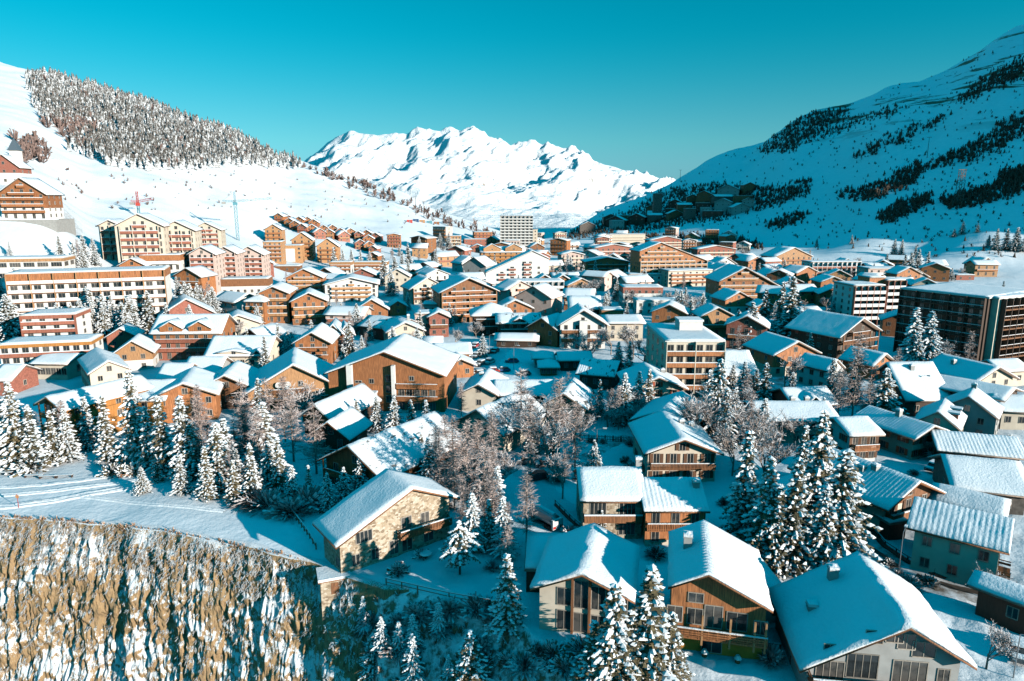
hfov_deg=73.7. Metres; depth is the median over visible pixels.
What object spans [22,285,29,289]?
window
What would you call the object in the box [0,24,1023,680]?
ground
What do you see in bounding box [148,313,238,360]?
twin gable hotel
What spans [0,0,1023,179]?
sky
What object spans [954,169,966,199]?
pylon
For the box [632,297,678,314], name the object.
white building
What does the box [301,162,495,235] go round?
ridge trees
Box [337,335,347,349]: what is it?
bare tree
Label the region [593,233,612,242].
town flats
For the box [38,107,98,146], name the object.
bare tree
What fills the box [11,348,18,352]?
window
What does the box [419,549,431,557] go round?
garden table
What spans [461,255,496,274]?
sloping roof hall
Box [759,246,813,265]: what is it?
orange hotel
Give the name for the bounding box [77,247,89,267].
spruce
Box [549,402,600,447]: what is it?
bare tree
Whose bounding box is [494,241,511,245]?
town flats
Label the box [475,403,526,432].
bare tree
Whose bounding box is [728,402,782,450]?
bare tree
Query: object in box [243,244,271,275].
pink apartments
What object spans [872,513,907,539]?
carport
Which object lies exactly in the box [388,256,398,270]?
spruce
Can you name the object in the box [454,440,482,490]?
bare tree
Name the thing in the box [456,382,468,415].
larch
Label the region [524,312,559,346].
teal roof lodge
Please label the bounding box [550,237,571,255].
town flats
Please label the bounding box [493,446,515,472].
bare tree
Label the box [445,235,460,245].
town flats
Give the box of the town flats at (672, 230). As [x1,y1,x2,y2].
[665,226,678,236]
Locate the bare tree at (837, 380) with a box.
[827,367,847,393]
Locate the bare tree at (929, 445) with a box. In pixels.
[922,441,934,449]
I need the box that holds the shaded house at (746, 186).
[739,182,754,194]
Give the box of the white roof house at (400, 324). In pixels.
[380,314,425,339]
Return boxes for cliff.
[0,512,409,680]
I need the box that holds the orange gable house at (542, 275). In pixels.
[534,272,550,277]
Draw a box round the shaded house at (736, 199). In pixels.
[732,196,752,202]
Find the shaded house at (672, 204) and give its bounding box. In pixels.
[668,199,682,207]
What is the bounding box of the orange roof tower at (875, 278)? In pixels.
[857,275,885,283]
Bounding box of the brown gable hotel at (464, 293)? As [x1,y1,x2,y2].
[430,273,499,322]
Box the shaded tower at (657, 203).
[652,193,662,212]
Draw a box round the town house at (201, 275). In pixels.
[171,265,217,294]
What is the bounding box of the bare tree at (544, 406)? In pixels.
[515,393,572,443]
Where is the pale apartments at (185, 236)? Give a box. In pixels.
[168,219,203,266]
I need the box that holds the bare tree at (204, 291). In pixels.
[198,286,215,298]
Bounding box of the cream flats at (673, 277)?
[658,267,712,286]
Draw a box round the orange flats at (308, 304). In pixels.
[289,287,328,324]
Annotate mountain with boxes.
[304,126,674,238]
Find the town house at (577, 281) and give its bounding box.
[564,276,596,287]
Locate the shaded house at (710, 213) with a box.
[702,211,723,216]
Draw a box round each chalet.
[33,374,153,441]
[103,322,145,350]
[113,333,160,370]
[122,379,175,424]
[148,366,224,422]
[242,347,333,412]
[291,322,341,363]
[312,468,459,572]
[316,411,467,489]
[322,273,379,301]
[555,303,609,349]
[616,362,688,402]
[628,410,723,481]
[629,391,705,423]
[667,519,773,659]
[768,551,976,680]
[775,473,810,534]
[784,308,884,361]
[787,443,946,533]
[838,346,895,380]
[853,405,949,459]
[930,429,1023,460]
[939,374,1023,401]
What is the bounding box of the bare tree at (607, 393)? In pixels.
[600,389,619,403]
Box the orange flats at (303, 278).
[283,266,327,293]
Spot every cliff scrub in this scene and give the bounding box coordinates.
[0,514,297,558]
[365,586,510,679]
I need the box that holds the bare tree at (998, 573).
[971,561,1013,579]
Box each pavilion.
[419,336,443,343]
[493,333,539,347]
[531,350,555,367]
[537,359,559,375]
[554,351,593,370]
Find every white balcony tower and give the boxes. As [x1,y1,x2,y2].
[832,281,886,325]
[883,277,906,312]
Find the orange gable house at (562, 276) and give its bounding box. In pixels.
[551,273,569,280]
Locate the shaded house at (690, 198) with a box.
[686,194,695,202]
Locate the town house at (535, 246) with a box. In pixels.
[526,242,545,249]
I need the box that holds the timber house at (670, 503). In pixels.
[641,477,709,546]
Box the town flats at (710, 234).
[705,229,718,239]
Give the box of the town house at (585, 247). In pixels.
[582,244,597,250]
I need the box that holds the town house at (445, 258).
[429,250,459,266]
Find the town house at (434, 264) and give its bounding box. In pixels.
[420,261,442,269]
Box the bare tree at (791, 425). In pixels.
[776,408,816,450]
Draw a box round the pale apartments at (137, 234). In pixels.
[111,213,170,263]
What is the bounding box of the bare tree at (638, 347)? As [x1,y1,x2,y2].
[622,338,645,361]
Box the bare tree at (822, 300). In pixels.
[819,297,828,310]
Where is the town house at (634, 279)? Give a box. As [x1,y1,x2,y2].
[614,274,653,288]
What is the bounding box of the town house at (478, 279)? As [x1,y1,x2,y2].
[473,277,490,285]
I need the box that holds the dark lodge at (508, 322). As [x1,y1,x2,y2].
[495,312,541,332]
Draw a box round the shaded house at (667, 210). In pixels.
[665,208,675,214]
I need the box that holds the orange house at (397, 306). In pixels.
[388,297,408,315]
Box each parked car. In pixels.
[422,300,436,308]
[471,351,479,357]
[472,341,479,347]
[474,368,482,374]
[476,359,484,365]
[485,357,495,363]
[485,366,499,371]
[491,347,499,352]
[499,365,510,371]
[505,356,518,362]
[516,368,531,375]
[516,454,539,464]
[527,469,549,481]
[534,456,555,468]
[924,459,934,471]
[1007,634,1023,664]
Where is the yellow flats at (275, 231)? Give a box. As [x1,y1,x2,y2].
[263,223,286,243]
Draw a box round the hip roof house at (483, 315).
[469,302,512,335]
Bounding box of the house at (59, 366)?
[28,353,83,379]
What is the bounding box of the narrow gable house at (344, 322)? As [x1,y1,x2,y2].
[342,320,355,341]
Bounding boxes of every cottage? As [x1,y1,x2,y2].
[724,350,760,385]
[796,352,845,387]
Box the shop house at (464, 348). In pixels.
[432,342,472,356]
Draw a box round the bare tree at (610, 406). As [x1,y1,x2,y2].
[584,396,623,426]
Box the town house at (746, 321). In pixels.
[724,310,770,349]
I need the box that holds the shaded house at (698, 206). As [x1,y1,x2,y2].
[695,203,709,212]
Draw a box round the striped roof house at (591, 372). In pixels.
[575,358,623,390]
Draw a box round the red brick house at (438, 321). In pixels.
[427,307,450,336]
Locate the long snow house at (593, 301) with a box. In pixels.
[566,295,601,314]
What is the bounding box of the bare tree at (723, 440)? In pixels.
[711,417,743,475]
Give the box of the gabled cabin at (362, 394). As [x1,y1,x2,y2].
[297,383,381,435]
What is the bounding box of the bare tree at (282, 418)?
[272,405,305,441]
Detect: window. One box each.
[0,263,6,267]
[1,348,7,353]
[2,358,9,363]
[9,263,20,266]
[10,286,17,290]
[11,295,18,299]
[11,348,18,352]
[13,358,19,362]
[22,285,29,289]
[22,347,28,352]
[23,262,34,266]
[23,294,30,298]
[23,357,30,362]
[25,303,31,307]
[32,347,39,351]
[34,285,41,289]
[35,294,42,298]
[36,303,43,307]
[37,262,48,266]
[40,368,45,374]
[42,347,49,351]
[45,368,50,374]
[48,302,54,306]
[51,262,61,266]
[51,368,56,374]
[53,346,59,350]
[56,368,61,374]
[57,284,64,288]
[58,293,65,297]
[59,302,66,306]
[61,368,66,374]
[63,346,69,350]
[68,284,75,288]
[73,345,79,349]
[83,345,89,349]
[91,283,98,287]
[92,292,99,296]
[97,375,102,381]
[103,291,110,295]
[106,365,111,371]
[113,282,120,286]
[114,291,121,295]
[117,373,122,378]
[117,408,122,415]
[124,282,130,286]
[136,290,142,294]
[146,281,152,285]
[181,388,187,394]
[205,396,211,402]
[207,409,212,415]
[223,381,228,387]
[225,396,229,401]
[320,438,325,447]
[328,427,333,433]
[333,462,338,470]
[336,556,339,568]
[337,439,342,448]
[351,553,359,566]
[352,455,356,463]
[355,528,372,544]
[371,547,379,560]
[385,375,390,381]
[386,385,391,392]
[386,395,391,402]
[389,538,398,555]
[399,389,404,397]
[399,402,404,409]
[401,515,411,530]
[401,537,412,551]
[406,389,412,397]
[414,390,419,395]
[414,402,420,409]
[420,510,429,523]
[422,390,427,397]
[423,531,433,542]
[429,390,435,397]
[430,402,435,410]
[476,399,480,404]
[556,609,570,629]
[557,587,570,605]
[573,580,588,609]
[573,612,587,633]
[589,503,606,513]
[590,614,605,627]
[591,585,605,610]
[618,523,634,534]
[619,503,635,513]
[649,453,663,464]
[649,470,662,476]
[651,532,659,541]
[652,513,659,525]
[653,381,662,386]
[653,390,662,396]
[666,368,672,372]
[666,453,680,464]
[666,470,679,476]
[667,345,673,350]
[667,356,673,361]
[667,604,682,622]
[670,389,679,393]
[671,513,679,525]
[676,356,682,361]
[676,368,682,372]
[676,443,689,450]
[677,345,683,350]
[683,453,697,464]
[683,470,696,476]
[685,368,691,372]
[685,379,691,384]
[686,345,693,350]
[686,356,692,361]
[686,607,702,625]
[688,591,703,603]
[691,513,699,522]
[694,390,700,397]
[695,368,701,372]
[695,379,700,384]
[696,356,702,361]
[697,345,702,350]
[699,470,712,477]
[700,453,714,464]
[701,641,721,653]
[703,604,723,629]
[705,356,712,361]
[706,345,712,350]
[715,356,721,361]
[716,345,722,350]
[725,611,747,632]
[753,620,767,635]
[815,661,845,679]
[823,643,835,649]
[839,432,846,442]
[845,653,879,679]
[849,438,861,446]
[857,451,868,458]
[858,437,869,446]
[865,451,876,457]
[866,629,883,644]
[867,437,878,446]
[878,439,888,448]
[885,633,904,643]
[886,505,897,514]
[891,659,928,680]
[896,445,907,454]
[896,633,917,650]
[897,435,908,443]
[902,498,913,511]
[911,449,919,456]
[911,641,936,658]
[912,438,920,444]
[914,405,918,410]
[919,448,925,455]
[919,493,929,498]
[919,556,929,568]
[920,436,927,443]
[921,535,932,547]
[927,435,932,441]
[933,417,940,424]
[936,668,950,680]
[946,563,957,575]
[949,542,960,554]
[958,307,962,314]
[963,404,970,411]
[967,318,971,325]
[977,418,983,424]
[977,549,989,562]
[1005,416,1011,422]
[1005,605,1019,620]
[1018,417,1023,422]
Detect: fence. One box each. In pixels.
[105,473,136,477]
[290,509,316,549]
[385,577,494,604]
[554,499,580,527]
[571,434,628,441]
[589,414,610,419]
[769,642,780,649]
[867,528,1016,582]
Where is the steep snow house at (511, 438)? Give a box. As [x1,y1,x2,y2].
[451,390,549,453]
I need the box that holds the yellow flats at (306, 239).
[290,231,315,259]
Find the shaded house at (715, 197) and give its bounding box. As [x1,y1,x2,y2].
[710,194,732,203]
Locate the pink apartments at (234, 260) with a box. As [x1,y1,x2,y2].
[221,244,245,275]
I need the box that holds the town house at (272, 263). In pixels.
[270,260,274,276]
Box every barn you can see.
[541,377,596,427]
[927,454,1023,514]
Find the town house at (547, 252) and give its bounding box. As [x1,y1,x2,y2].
[534,250,550,254]
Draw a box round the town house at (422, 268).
[415,265,428,274]
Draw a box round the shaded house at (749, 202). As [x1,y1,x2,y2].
[741,198,754,207]
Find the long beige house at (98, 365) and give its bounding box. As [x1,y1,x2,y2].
[77,347,131,385]
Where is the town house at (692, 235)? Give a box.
[684,232,700,238]
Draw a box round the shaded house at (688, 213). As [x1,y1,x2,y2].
[683,208,695,220]
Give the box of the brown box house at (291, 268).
[274,264,302,272]
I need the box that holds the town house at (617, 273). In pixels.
[609,269,627,285]
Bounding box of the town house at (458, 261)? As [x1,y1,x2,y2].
[450,255,471,271]
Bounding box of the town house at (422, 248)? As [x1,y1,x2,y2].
[411,243,428,258]
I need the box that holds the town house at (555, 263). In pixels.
[549,260,563,276]
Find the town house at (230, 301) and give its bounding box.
[215,291,253,313]
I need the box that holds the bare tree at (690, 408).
[674,392,709,426]
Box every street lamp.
[898,524,907,573]
[1012,634,1023,677]
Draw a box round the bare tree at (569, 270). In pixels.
[566,265,577,271]
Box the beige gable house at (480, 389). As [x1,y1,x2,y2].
[457,368,508,410]
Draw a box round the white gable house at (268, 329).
[240,323,292,350]
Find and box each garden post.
[700,648,707,657]
[734,654,741,663]
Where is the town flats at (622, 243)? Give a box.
[613,242,629,244]
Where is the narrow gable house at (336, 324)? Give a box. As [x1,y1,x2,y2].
[329,317,344,354]
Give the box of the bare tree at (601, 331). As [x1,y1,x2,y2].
[595,325,613,353]
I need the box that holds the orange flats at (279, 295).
[256,281,298,323]
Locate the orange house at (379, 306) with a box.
[357,295,389,315]
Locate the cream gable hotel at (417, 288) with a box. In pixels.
[400,274,438,303]
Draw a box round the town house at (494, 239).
[487,235,499,244]
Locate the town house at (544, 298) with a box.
[513,282,564,315]
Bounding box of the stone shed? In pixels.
[316,565,350,620]
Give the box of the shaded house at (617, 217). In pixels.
[606,215,627,227]
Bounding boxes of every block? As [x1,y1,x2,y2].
[0,255,75,281]
[0,333,103,365]
[19,307,92,336]
[139,252,186,273]
[220,276,272,295]
[262,240,285,263]
[285,244,304,263]
[329,260,353,273]
[354,260,388,272]
[478,243,525,263]
[484,249,549,285]
[500,215,532,248]
[514,278,564,298]
[556,250,584,269]
[588,243,632,262]
[609,233,644,244]
[625,272,661,284]
[629,240,707,272]
[644,235,681,249]
[645,316,725,397]
[690,244,735,259]
[801,260,861,277]
[856,266,893,275]
[893,282,1023,360]
[984,292,1023,361]
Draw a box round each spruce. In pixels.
[0,277,6,296]
[0,294,21,340]
[0,296,21,337]
[0,381,44,475]
[0,401,24,458]
[6,241,14,255]
[13,404,53,474]
[40,410,67,462]
[48,408,60,450]
[51,408,88,466]
[54,236,64,254]
[70,242,81,267]
[75,298,96,331]
[75,396,98,452]
[77,235,90,259]
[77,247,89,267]
[82,286,95,306]
[84,289,97,329]
[86,297,94,310]
[88,238,103,265]
[89,302,99,333]
[93,395,123,464]
[94,298,100,322]
[94,305,115,340]
[95,300,114,334]
[99,294,115,325]
[106,305,114,330]
[107,295,118,318]
[113,305,118,327]
[113,307,121,330]
[115,302,127,329]
[115,370,160,465]
[116,308,132,328]
[117,297,142,328]
[128,295,142,325]
[129,305,146,334]
[130,467,152,496]
[135,406,158,467]
[140,291,157,332]
[144,395,174,477]
[150,454,164,483]
[158,395,200,481]
[162,303,169,313]
[167,455,197,496]
[168,419,205,481]
[173,276,177,294]
[173,282,182,299]
[178,282,190,296]
[186,304,193,313]
[187,283,196,298]
[193,288,198,299]
[193,422,243,493]
[193,446,223,502]
[194,283,200,299]
[199,289,205,303]
[199,445,214,486]
[204,291,212,305]
[208,287,221,313]
[217,418,245,475]
[222,460,243,506]
[233,448,244,480]
[241,442,264,502]
[243,402,293,475]
[249,378,269,421]
[254,304,264,325]
[257,336,270,367]
[257,441,283,488]
[258,468,267,489]
[266,438,288,494]
[275,323,283,353]
[280,331,294,355]
[283,465,299,497]
[303,465,314,490]
[308,320,312,329]
[317,473,339,514]
[329,247,337,266]
[333,467,354,502]
[339,249,345,259]
[339,344,346,360]
[344,322,357,355]
[349,249,354,260]
[350,304,362,335]
[350,458,368,492]
[352,596,368,635]
[354,400,360,412]
[354,635,375,680]
[359,335,365,349]
[366,319,373,340]
[367,396,385,433]
[369,616,389,655]
[379,254,388,285]
[381,396,404,428]
[384,269,399,296]
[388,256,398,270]
[388,327,396,337]
[389,621,406,659]
[397,245,400,255]
[399,251,404,263]
[399,633,425,680]
[402,614,424,651]
[404,245,414,263]
[405,260,412,277]
[405,292,412,310]
[405,400,415,421]
[413,327,422,339]
[415,437,442,482]
[418,310,425,335]
[419,433,423,443]
[421,400,429,414]
[429,603,441,637]
[430,602,451,639]
[432,249,441,266]
[436,233,444,247]
[439,654,455,680]
[441,629,494,680]
[446,234,452,248]
[447,303,454,325]
[461,492,486,552]
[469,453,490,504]
[476,334,490,357]
[479,499,496,552]
[480,466,512,525]
[481,553,530,642]
[486,498,521,558]
[521,415,541,454]
[543,420,560,455]
[563,254,569,269]
[566,256,574,271]
[569,620,601,680]
[578,582,641,680]
[584,440,602,466]
[591,379,606,414]
[597,510,607,528]
[601,293,609,305]
[607,290,611,305]
[608,373,637,429]
[610,277,615,293]
[610,342,625,370]
[611,278,618,300]
[614,609,643,680]
[622,341,634,369]
[624,303,630,313]
[626,564,683,680]
[630,371,647,413]
[643,369,655,401]
[662,611,695,680]
[674,291,680,303]
[678,290,685,305]
[688,297,694,315]
[698,292,706,305]
[698,369,714,413]
[700,358,739,441]
[712,387,742,452]
[718,430,759,542]
[726,364,738,392]
[731,361,753,396]
[732,387,746,436]
[734,456,788,566]
[737,302,760,349]
[750,369,760,399]
[753,363,773,399]
[754,398,779,447]
[757,289,774,331]
[758,484,798,579]
[769,302,775,317]
[769,456,817,580]
[771,282,788,334]
[774,276,802,337]
[785,372,797,386]
[786,409,840,533]
[791,425,809,469]
[800,485,840,573]
[801,448,888,570]
[806,332,813,347]
[823,358,841,396]
[827,292,832,309]
[828,297,836,312]
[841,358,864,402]
[854,368,909,415]
[889,239,898,254]
[894,307,926,360]
[897,239,904,254]
[901,255,907,265]
[905,252,915,267]
[908,332,926,360]
[913,246,917,257]
[914,249,922,268]
[921,311,942,360]
[924,252,930,263]
[949,268,954,280]
[950,229,957,236]
[957,221,967,233]
[972,223,979,232]
[983,235,990,246]
[988,228,1002,249]
[1000,228,1012,249]
[1009,227,1023,250]
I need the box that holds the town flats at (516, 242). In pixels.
[505,240,519,245]
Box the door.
[331,582,338,593]
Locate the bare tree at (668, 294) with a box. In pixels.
[664,290,674,296]
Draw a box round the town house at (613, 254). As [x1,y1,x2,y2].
[608,252,623,258]
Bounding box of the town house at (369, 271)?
[350,266,381,286]
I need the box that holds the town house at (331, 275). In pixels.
[326,273,346,279]
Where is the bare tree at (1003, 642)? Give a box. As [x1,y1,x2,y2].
[984,619,1019,669]
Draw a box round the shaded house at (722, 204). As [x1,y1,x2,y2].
[714,198,732,212]
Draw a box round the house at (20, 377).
[0,364,42,395]
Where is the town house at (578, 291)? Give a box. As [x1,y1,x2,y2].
[562,288,596,309]
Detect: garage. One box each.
[524,532,558,592]
[749,544,781,622]
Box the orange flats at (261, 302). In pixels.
[242,294,269,324]
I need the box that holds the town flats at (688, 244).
[681,238,697,251]
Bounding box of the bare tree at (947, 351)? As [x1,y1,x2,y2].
[936,346,959,356]
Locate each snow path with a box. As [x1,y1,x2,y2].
[0,476,111,488]
[0,476,147,496]
[0,476,170,509]
[17,481,156,504]
[77,494,225,512]
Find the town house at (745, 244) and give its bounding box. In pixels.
[736,240,751,250]
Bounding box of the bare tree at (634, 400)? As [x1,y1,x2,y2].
[616,386,648,415]
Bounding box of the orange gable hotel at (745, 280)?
[703,263,779,300]
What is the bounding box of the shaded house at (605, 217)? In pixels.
[602,214,614,226]
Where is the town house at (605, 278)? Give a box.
[579,270,613,290]
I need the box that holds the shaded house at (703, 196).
[696,190,711,203]
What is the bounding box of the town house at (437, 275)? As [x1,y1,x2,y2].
[417,267,450,281]
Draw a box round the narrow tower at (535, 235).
[533,229,537,242]
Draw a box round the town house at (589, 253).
[580,249,604,258]
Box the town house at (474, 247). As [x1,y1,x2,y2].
[470,243,482,252]
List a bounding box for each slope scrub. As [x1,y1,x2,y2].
[58,168,433,227]
[596,51,1023,257]
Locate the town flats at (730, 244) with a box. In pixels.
[719,241,735,247]
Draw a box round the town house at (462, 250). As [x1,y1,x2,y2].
[446,245,471,254]
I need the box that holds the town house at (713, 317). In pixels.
[690,302,733,337]
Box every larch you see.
[30,412,47,441]
[55,400,76,441]
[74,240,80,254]
[187,394,211,463]
[190,384,208,439]
[200,404,214,456]
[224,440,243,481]
[228,419,243,457]
[229,379,255,463]
[230,397,252,458]
[234,409,249,455]
[243,406,266,475]
[256,378,284,440]
[274,374,291,421]
[277,392,312,461]
[297,401,331,473]
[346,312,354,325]
[363,333,369,345]
[428,427,449,487]
[429,424,447,472]
[431,444,442,479]
[438,415,467,500]
[439,414,454,438]
[444,449,464,509]
[451,418,480,512]
[452,476,469,525]
[453,304,457,320]
[454,435,472,491]
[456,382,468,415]
[461,442,500,519]
[467,417,487,480]
[471,425,477,460]
[477,446,503,500]
[481,449,509,502]
[482,479,503,537]
[483,409,502,452]
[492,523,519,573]
[498,502,516,551]
[509,368,534,413]
[512,396,545,464]
[513,471,543,533]
[522,442,536,480]
[542,377,572,455]
[561,402,588,475]
[561,450,571,482]
[605,389,616,422]
[612,386,627,429]
[680,271,686,288]
[733,325,742,349]
[739,403,756,441]
[741,395,756,438]
[743,368,754,396]
[796,301,809,314]
[833,368,851,414]
[837,332,873,415]
[857,378,875,410]
[866,366,877,397]
[895,347,902,361]
[963,331,977,360]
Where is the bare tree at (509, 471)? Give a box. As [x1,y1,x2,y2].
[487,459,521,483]
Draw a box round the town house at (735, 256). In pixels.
[730,253,755,262]
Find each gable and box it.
[116,256,152,266]
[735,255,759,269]
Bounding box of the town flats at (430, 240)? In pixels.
[410,235,437,252]
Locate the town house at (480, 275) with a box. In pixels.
[455,272,485,279]
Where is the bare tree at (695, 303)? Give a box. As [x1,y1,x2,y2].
[685,297,702,308]
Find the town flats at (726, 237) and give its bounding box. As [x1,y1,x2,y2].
[719,234,734,241]
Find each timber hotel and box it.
[323,333,459,412]
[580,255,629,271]
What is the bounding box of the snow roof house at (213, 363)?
[186,356,234,371]
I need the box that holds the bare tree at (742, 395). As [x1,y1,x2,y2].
[738,390,748,400]
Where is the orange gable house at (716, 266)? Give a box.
[707,262,726,271]
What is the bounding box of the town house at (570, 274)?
[548,272,579,277]
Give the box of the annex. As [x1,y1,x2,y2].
[454,352,477,377]
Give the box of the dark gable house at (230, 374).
[213,360,258,408]
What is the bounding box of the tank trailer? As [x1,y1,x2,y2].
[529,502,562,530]
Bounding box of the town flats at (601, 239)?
[594,236,609,243]
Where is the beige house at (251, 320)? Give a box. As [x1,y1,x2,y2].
[228,309,261,334]
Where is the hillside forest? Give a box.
[24,66,301,170]
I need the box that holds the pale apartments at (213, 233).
[198,221,226,247]
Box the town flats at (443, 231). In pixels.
[433,226,451,241]
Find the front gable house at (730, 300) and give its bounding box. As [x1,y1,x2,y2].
[709,287,753,312]
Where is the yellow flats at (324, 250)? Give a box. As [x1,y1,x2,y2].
[315,237,341,262]
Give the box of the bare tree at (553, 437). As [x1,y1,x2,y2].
[508,404,573,457]
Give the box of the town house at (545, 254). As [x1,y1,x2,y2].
[536,251,551,259]
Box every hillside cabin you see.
[273,212,288,223]
[283,217,298,227]
[288,220,301,230]
[296,216,305,222]
[296,223,309,232]
[304,216,311,223]
[305,224,317,233]
[307,219,320,226]
[309,228,326,238]
[318,224,328,230]
[325,228,334,238]
[327,224,337,230]
[334,230,350,241]
[345,227,356,237]
[353,230,364,239]
[353,239,365,249]
[362,234,374,243]
[363,229,373,236]
[363,240,374,250]
[367,244,381,252]
[367,251,382,259]
[371,232,383,242]
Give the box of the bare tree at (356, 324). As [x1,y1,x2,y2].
[347,317,362,331]
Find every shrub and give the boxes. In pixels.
[9,455,56,477]
[95,462,122,477]
[112,464,129,477]
[121,461,145,477]
[385,641,398,657]
[386,562,409,578]
[411,547,430,559]
[416,643,425,654]
[481,651,495,667]
[495,650,517,674]
[526,640,545,663]
[536,639,568,666]
[536,656,558,675]
[546,652,580,680]
[562,633,585,663]
[586,437,598,443]
[598,438,607,443]
[619,455,631,463]
[645,542,667,562]
[879,556,897,567]
[919,573,940,589]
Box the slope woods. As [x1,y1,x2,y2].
[564,55,1023,250]
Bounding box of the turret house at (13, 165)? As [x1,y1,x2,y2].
[0,138,33,184]
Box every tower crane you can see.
[129,191,152,212]
[221,192,271,240]
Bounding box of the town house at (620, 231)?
[613,230,628,233]
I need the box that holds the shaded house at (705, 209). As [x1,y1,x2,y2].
[700,207,711,216]
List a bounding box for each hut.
[307,406,372,453]
[950,273,974,279]
[966,569,1023,635]
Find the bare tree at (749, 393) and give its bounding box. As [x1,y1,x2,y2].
[730,385,758,404]
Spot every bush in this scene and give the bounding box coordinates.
[228,484,274,512]
[242,487,288,514]
[262,491,316,523]
[273,483,335,520]
[351,631,366,638]
[354,610,377,632]
[360,638,378,659]
[370,625,395,645]
[377,643,394,657]
[380,637,416,666]
[388,612,403,626]
[390,561,409,575]
[399,600,429,625]
[401,607,431,630]
[428,595,466,623]
[428,624,454,641]
[440,618,453,632]
[457,591,489,620]
[474,604,493,629]
[476,634,494,658]
[479,596,495,612]
[482,558,500,572]
[503,651,537,680]
[544,471,565,485]
[559,524,576,532]
[623,438,633,445]
[624,461,634,465]
[716,496,730,507]
[752,641,788,669]
[891,568,905,575]
[897,445,933,456]
[901,573,924,593]
[906,574,925,590]
[907,469,919,476]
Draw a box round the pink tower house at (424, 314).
[414,309,431,335]
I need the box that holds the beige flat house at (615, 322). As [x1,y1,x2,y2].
[599,314,645,340]
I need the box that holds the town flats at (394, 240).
[386,233,401,247]
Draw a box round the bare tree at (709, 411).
[696,384,750,442]
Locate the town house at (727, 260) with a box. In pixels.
[710,256,736,263]
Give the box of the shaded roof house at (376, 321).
[356,315,417,339]
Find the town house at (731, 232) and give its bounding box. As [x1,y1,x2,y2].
[721,230,737,238]
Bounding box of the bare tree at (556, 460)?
[543,450,572,498]
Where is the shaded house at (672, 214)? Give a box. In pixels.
[665,210,682,220]
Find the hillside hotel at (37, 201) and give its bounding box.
[0,177,75,234]
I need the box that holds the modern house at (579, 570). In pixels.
[530,523,640,634]
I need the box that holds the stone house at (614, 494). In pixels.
[573,455,643,538]
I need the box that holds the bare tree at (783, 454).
[732,408,799,472]
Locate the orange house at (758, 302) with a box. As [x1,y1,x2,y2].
[745,298,777,316]
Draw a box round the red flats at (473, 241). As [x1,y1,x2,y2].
[463,238,487,245]
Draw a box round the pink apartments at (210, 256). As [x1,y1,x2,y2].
[186,244,226,292]
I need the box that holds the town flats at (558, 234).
[552,231,565,238]
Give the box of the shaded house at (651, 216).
[646,213,662,222]
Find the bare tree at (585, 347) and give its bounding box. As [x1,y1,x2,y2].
[571,330,611,353]
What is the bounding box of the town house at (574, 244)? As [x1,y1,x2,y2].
[570,241,579,248]
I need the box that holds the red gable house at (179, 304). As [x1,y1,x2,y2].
[157,293,215,315]
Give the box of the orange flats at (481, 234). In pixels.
[472,231,491,237]
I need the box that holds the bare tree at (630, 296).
[625,289,642,308]
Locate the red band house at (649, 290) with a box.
[619,284,663,308]
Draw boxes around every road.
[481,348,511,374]
[497,452,555,485]
[507,455,637,543]
[580,435,633,459]
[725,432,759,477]
[767,376,812,454]
[862,532,977,602]
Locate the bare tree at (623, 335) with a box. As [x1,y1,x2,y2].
[616,323,637,358]
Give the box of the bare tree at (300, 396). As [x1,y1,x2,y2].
[285,380,323,421]
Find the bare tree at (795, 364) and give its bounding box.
[781,354,805,386]
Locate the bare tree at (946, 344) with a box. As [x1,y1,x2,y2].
[939,338,958,353]
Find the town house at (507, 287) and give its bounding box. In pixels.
[493,278,530,301]
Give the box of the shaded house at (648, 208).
[645,205,651,213]
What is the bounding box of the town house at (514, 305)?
[497,296,533,312]
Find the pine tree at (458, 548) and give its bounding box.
[438,520,482,574]
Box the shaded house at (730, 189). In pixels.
[717,184,740,195]
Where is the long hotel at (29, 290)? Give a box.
[4,265,172,327]
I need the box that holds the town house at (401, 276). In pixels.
[383,267,411,290]
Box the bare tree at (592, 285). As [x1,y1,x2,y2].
[585,280,601,288]
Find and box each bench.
[24,474,43,477]
[38,475,57,478]
[53,474,72,477]
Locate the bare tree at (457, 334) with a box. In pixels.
[451,329,462,341]
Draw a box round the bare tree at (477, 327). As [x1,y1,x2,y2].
[468,321,484,334]
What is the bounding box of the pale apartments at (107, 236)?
[95,218,122,260]
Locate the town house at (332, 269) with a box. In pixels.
[320,266,346,273]
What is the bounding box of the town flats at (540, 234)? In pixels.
[538,232,543,238]
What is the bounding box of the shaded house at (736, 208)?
[727,203,750,215]
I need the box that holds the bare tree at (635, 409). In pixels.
[623,404,640,417]
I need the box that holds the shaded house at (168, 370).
[153,362,197,378]
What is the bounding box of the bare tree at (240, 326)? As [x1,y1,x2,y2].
[235,318,246,334]
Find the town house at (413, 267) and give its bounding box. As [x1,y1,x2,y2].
[391,263,421,277]
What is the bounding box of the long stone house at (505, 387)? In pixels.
[493,379,553,402]
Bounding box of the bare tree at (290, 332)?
[281,329,300,343]
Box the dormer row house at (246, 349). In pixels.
[203,335,282,368]
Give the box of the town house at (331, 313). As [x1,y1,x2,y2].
[322,306,373,324]
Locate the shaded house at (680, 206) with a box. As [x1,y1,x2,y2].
[676,203,692,211]
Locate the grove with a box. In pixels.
[6,128,52,162]
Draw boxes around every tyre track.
[869,547,898,566]
[915,573,977,594]
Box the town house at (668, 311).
[649,299,689,322]
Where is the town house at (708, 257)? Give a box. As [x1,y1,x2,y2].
[695,254,712,260]
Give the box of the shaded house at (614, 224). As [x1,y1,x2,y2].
[609,220,624,229]
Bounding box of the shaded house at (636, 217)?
[627,213,646,224]
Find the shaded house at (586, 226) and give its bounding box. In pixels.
[579,221,596,233]

